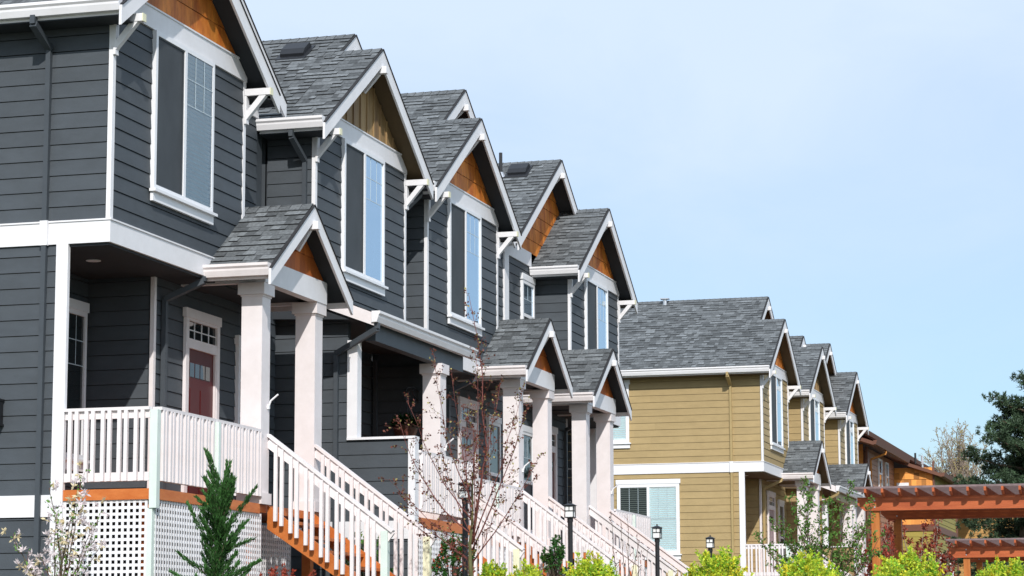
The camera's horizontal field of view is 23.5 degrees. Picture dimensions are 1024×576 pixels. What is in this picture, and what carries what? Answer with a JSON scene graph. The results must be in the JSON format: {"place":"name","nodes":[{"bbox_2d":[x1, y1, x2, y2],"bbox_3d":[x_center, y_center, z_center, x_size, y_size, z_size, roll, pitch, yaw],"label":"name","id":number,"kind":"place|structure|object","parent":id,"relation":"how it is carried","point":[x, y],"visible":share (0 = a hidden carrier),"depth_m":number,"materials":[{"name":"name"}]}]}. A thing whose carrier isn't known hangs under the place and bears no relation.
{"place":"outdoors","nodes":[
{"label":"outdoors","id":0,"kind":"place"},
{"bbox_2d":[245,0,1023,482],"label":"sky","id":1,"kind":"structure","parent":0,"point":[856,167],"materials":[{"name":"blue"}]},
{"bbox_2d":[955,518,1000,575],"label":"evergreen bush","id":2,"kind":"object","parent":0,"point":[971,534],"visible":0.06,"depth_m":82.68,"materials":[{"name":"green plant"}]},
{"bbox_3d":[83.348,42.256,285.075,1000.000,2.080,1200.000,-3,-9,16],"label":"ground","id":3,"kind":"structure","parent":0,"visible":0},
{"bbox_2d":[1,461,109,575],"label":"star magnolia","id":4,"kind":"object","parent":3,"relation":"on","point":[30,566],"visible":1,"depth_m":26.56,"materials":[{"name":"white plant"}]},
{"bbox_2d":[168,447,262,575],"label":"young cypress","id":5,"kind":"object","parent":3,"relation":"on","point":[219,540],"visible":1,"depth_m":27.11,"materials":[{"name":"green plant"}]},
{"bbox_2d":[0,0,436,575],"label":"townhouse","id":6,"kind":"structure","parent":3,"relation":"on","point":[158,264],"depth_m":30.18,"materials":[{"name":"grey paint"}]},
{"bbox_2d":[65,298,89,471],"bbox_3d":[-5.525,1.140,30.021,0.111,2.115,1.530,-3,-9,16],"label":"window","id":7,"kind":"structure","parent":6,"relation":"in","point":[78,310],"depth_m":30.53,"materials":[{"name":"glass"}]},
{"bbox_2d":[149,30,217,224],"bbox_3d":[-4.056,-1.963,30.482,0.111,2.100,1.900,-3,-9,16],"label":"window","id":8,"kind":"structure","parent":6,"relation":"in","point":[183,80],"depth_m":30.42,"materials":[{"name":"grey glass"}]},
{"bbox_2d":[187,348,212,494],"bbox_3d":[-4.052,1.838,31.892,0.012,2.040,0.860,-3,-9,16],"label":"door","id":9,"kind":"structure","parent":6,"relation":"in","point":[200,363],"depth_m":31.97,"materials":[{"name":"red paint"}]},
{"bbox_2d":[234,335,240,495],"bbox_3d":[-3.587,1.761,33.425,0.111,2.165,0.850,-3,-9,16],"label":"window","id":10,"kind":"structure","parent":6,"relation":"in","point":[237,340],"depth_m":33.15,"materials":[{"name":"grey glass"}]},
{"bbox_2d":[258,563,315,575],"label":"red shrub","id":11,"kind":"object","parent":3,"relation":"on","point":[274,573],"visible":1,"depth_m":29.84,"materials":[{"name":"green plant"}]},
{"bbox_2d":[339,531,393,575],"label":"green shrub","id":12,"kind":"object","parent":3,"relation":"on","point":[377,556],"visible":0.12,"depth_m":33.47,"materials":[{"name":"green plant"}]},
{"bbox_2d":[253,34,553,575],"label":"townhouse","id":13,"kind":"structure","parent":3,"relation":"on","point":[342,150],"depth_m":36.11,"materials":[{"name":"grey paint"}]},
{"bbox_2d":[340,138,387,296],"bbox_3d":[-2.206,-1.038,36.808,0.111,2.100,1.900,-3,-9,16],"label":"window","id":14,"kind":"structure","parent":13,"relation":"in","point":[362,245],"depth_m":36.74,"materials":[{"name":"glass"}]},
{"bbox_2d":[405,387,418,403],"bbox_3d":[-1.546,1.636,37.988,0.019,0.239,0.667,-3,-9,16],"label":"wall hook","id":15,"kind":"object","parent":13,"relation":"attached to","point":[413,394],"depth_m":38.14,"materials":[{"name":"black metal"}]},
{"bbox_2d":[388,392,422,435],"bbox_3d":[-1.624,1.989,37.643,0.550,0.801,0.551,-3,-9,16],"label":"hanging basket","id":16,"kind":"object","parent":15,"relation":"hanging from","point":[412,429],"visible":0.77,"depth_m":37.50,"materials":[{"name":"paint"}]},
{"bbox_2d":[432,531,476,575],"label":"photinia shrub","id":17,"kind":"object","parent":3,"relation":"on","point":[438,562],"visible":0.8,"depth_m":32.44,"materials":[{"name":"green plant"}]},
{"bbox_2d":[378,287,545,575],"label":"young tree","id":18,"kind":"object","parent":3,"relation":"on","point":[472,532],"visible":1,"depth_m":29.83,"materials":[{"name":"brown plant"}]},
{"bbox_2d":[458,479,471,575],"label":"lamp post","id":19,"kind":"object","parent":3,"relation":"on","point":[464,540],"visible":0.56,"depth_m":30.29,"materials":[{"name":"black metal"}]},
{"bbox_2d":[478,559,510,575],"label":"yellow shrub","id":20,"kind":"object","parent":3,"relation":"on","point":[487,569],"visible":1,"depth_m":30.99,"materials":[{"name":"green plant"}]},
{"bbox_2d":[401,89,641,575],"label":"townhouse","id":21,"kind":"structure","parent":3,"relation":"on","point":[462,226],"depth_m":42.32,"materials":[{"name":"grey paint"}]},
{"bbox_2d":[446,199,484,336],"bbox_3d":[-0.784,-0.326,41.675,0.111,2.100,1.900,-3,-9,16],"label":"window","id":22,"kind":"structure","parent":21,"relation":"in","point":[464,229],"depth_m":41.61,"materials":[{"name":"glass"}]},
{"bbox_2d":[462,427,473,461],"bbox_3d":[-0.781,3.475,43.086,0.012,2.040,0.860,-3,-9,16],"label":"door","id":23,"kind":"structure","parent":21,"relation":"in","point":[469,441],"depth_m":43.24,"materials":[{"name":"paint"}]},
{"bbox_2d":[485,414,501,482],"bbox_3d":[-0.333,3.327,44.633,0.076,2.020,0.810,-3,-9,16],"label":"window","id":24,"kind":"structure","parent":21,"relation":"in","point":[495,466],"depth_m":44.71,"materials":[{"name":"grey glass"}]},
{"bbox_2d":[509,558,542,575],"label":"yellow shrub","id":25,"kind":"object","parent":3,"relation":"on","point":[528,570],"visible":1,"depth_m":31.21,"materials":[{"name":"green plant"}]},
{"bbox_2d":[540,534,567,575],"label":"evergreen shrub","id":26,"kind":"object","parent":3,"relation":"on","point":[550,558],"visible":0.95,"depth_m":37.51,"materials":[{"name":"green plant"}]},
{"bbox_2d":[564,501,576,575],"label":"lamp post","id":27,"kind":"object","parent":3,"relation":"on","point":[570,510],"visible":0.97,"depth_m":35.14,"materials":[{"name":"black metal"}]},
{"bbox_2d":[562,549,619,575],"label":"yellow shrub","id":28,"kind":"object","parent":3,"relation":"on","point":[586,567],"visible":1,"depth_m":30.82,"materials":[{"name":"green plant"}]},
{"bbox_2d":[498,152,688,575],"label":"townhouse","id":29,"kind":"structure","parent":3,"relation":"on","point":[565,269],"depth_m":48.58,"materials":[{"name":"grey paint"}]},
{"bbox_2d":[519,273,535,318],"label":"window","id":30,"kind":"structure","parent":29,"relation":"in","point":[527,289],"depth_m":47.99,"materials":[{"name":"white glass"}]},
{"bbox_2d":[523,425,532,532],"bbox_3d":[0.287,3.637,46.753,0.076,2.020,0.810,-3,-9,16],"label":"window","id":31,"kind":"structure","parent":29,"relation":"in","point":[527,431],"depth_m":46.79,"materials":[{"name":"white plastic"}]},
{"bbox_2d":[552,453,553,511],"bbox_3d":[0.714,4.223,48.199,0.012,2.040,0.860,-3,-9,16],"label":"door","id":32,"kind":"structure","parent":29,"relation":"in","point":[552,453],"depth_m":48.61,"materials":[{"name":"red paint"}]},
{"bbox_2d":[584,278,608,348],"bbox_3d":[1.728,0.871,50.361,0.066,1.955,1.800,-3,-9,16],"label":"window","id":33,"kind":"structure","parent":29,"relation":"in","point":[595,295],"depth_m":50.30,"materials":[{"name":"glass"}]},
{"bbox_2d":[608,511,648,575],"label":"budding magnolia","id":34,"kind":"object","parent":3,"relation":"on","point":[627,550],"visible":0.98,"depth_m":39.88,"materials":[{"name":"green plant"}]},
{"bbox_2d":[651,524,661,575],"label":"lamp post","id":35,"kind":"object","parent":3,"relation":"on","point":[657,533],"visible":1,"depth_m":40.47,"materials":[{"name":"black metal"}]},
{"bbox_2d":[568,296,851,575],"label":"townhouse","id":36,"kind":"structure","parent":3,"relation":"on","point":[704,447],"depth_m":66.16,"materials":[{"name":"beige paint"}]},
{"bbox_2d":[613,380,630,448],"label":"window","id":37,"kind":"structure","parent":36,"relation":"in","point":[621,439],"depth_m":66.40,"materials":[{"name":"white glass"}]},
{"bbox_2d":[616,479,681,559],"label":"window","id":38,"kind":"structure","parent":36,"relation":"in","point":[658,499],"depth_m":65.86,"materials":[{"name":"white glass"}]},
{"bbox_2d":[769,510,773,571],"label":"door","id":39,"kind":"structure","parent":36,"relation":"in","point":[771,514],"depth_m":68.90,"materials":[{"name":"paint"}]},
{"bbox_2d":[768,374,784,453],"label":"window","id":40,"kind":"structure","parent":36,"relation":"in","point":[775,382],"depth_m":67.29,"materials":[{"name":"white plastic"}]},
{"bbox_2d":[777,499,784,558],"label":"window","id":41,"kind":"structure","parent":36,"relation":"in","point":[781,503],"depth_m":70.29,"materials":[{"name":"grey glass"}]},
{"bbox_2d":[706,535,714,559],"bbox_3d":[3.602,5.291,44.569,0.176,1.630,0.176,-3,-9,16],"label":"lamp post","id":42,"kind":"object","parent":3,"relation":"on","point":[710,543],"visible":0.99,"depth_m":44.61,"materials":[{"name":"black metal"}]},
{"bbox_2d":[683,545,753,575],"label":"yellow shrub","id":43,"kind":"object","parent":3,"relation":"on","point":[720,564],"visible":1,"depth_m":30.57,"materials":[{"name":"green plant"}]},
{"bbox_2d":[776,549,840,575],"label":"yellow shrub","id":44,"kind":"object","parent":3,"relation":"on","point":[809,565],"visible":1,"depth_m":30.10,"materials":[{"name":"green plant"}]},
{"bbox_2d":[752,476,889,575],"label":"leafy young tree","id":45,"kind":"object","parent":3,"relation":"on","point":[845,557],"visible":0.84,"depth_m":41.98,"materials":[{"name":"green plant"}]},
{"bbox_2d":[785,335,869,575],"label":"townhouse","id":46,"kind":"structure","parent":3,"relation":"on","point":[811,406],"depth_m":72.91,"materials":[{"name":"beige paint"}]},
{"bbox_2d":[808,398,819,440],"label":"window","id":47,"kind":"structure","parent":46,"relation":"in","point":[814,405],"depth_m":73.56,"materials":[{"name":"white plastic"}]},
{"bbox_2d":[806,343,872,552],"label":"townhouse","id":48,"kind":"structure","parent":3,"relation":"on","point":[846,424],"depth_m":78.96,"materials":[{"name":"beige paint"}]},
{"bbox_2d":[844,419,854,463],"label":"window","id":49,"kind":"structure","parent":48,"relation":"in","point":[849,426],"depth_m":80.35,"materials":[{"name":"white glass"}]},
{"bbox_2d":[851,520,897,575],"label":"red leaf shrub","id":50,"kind":"object","parent":3,"relation":"on","point":[869,567],"visible":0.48,"depth_m":43.31,"materials":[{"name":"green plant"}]},
{"bbox_2d":[863,519,893,575],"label":"red columnar shrub","id":51,"kind":"object","parent":3,"relation":"on","point":[892,538],"visible":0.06,"depth_m":61.67,"materials":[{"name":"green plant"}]},
{"bbox_2d":[870,546,952,575],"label":"yellow shrub","id":52,"kind":"object","parent":3,"relation":"on","point":[908,564],"visible":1,"depth_m":29.51,"materials":[{"name":"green plant"}]},
{"bbox_2d":[869,519,956,575],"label":"japanese maple","id":53,"kind":"object","parent":3,"relation":"on","point":[936,534],"visible":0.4,"depth_m":59.24,"materials":[{"name":"red plant"}]},
{"bbox_2d":[858,431,1012,575],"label":"apartment building","id":54,"kind":"structure","parent":3,"relation":"on","point":[890,464],"depth_m":95.06,"materials":[{"name":"brown paint"}]},
{"bbox_2d":[877,458,882,485],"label":"window","id":55,"kind":"structure","parent":54,"relation":"in","point":[880,469],"depth_m":91.55,"materials":[{"name":"grey glass"}]},
{"bbox_2d":[885,462,888,485],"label":"window","id":56,"kind":"structure","parent":54,"relation":"in","point":[886,464],"depth_m":93.23,"materials":[{"name":"grey glass"}]},
{"bbox_2d":[897,483,908,485],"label":"window","id":57,"kind":"structure","parent":54,"relation":"in","point":[898,484],"depth_m":95.38,"materials":[{"name":"white plastic"}]},
{"bbox_2d":[853,483,1023,573],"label":"pergola","id":58,"kind":"object","parent":3,"relation":"on","point":[897,504],"visible":0.93,"depth_m":42.75,"materials":[{"name":"wood"}]},
{"bbox_2d":[920,418,988,480],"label":"budding tree","id":59,"kind":"object","parent":3,"relation":"on","point":[960,466],"visible":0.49,"depth_m":114.53,"materials":[{"name":"white plant"}]},
{"bbox_2d":[938,368,1023,575],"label":"pine tree","id":60,"kind":"object","parent":3,"relation":"on","point":[1010,470],"visible":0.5,"depth_m":74.56,"materials":[{"name":"green plant"}]},
{"bbox_2d":[946,538,1023,575],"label":"pergola","id":61,"kind":"object","parent":3,"relation":"on","point":[979,551],"visible":1,"depth_m":54.05,"materials":[{"name":"wood"}]},
{"bbox_2d":[975,555,1023,575],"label":"yellow shrub","id":62,"kind":"object","parent":3,"relation":"on","point":[999,569],"visible":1,"depth_m":29.20,"materials":[{"name":"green plant"}]}
]}

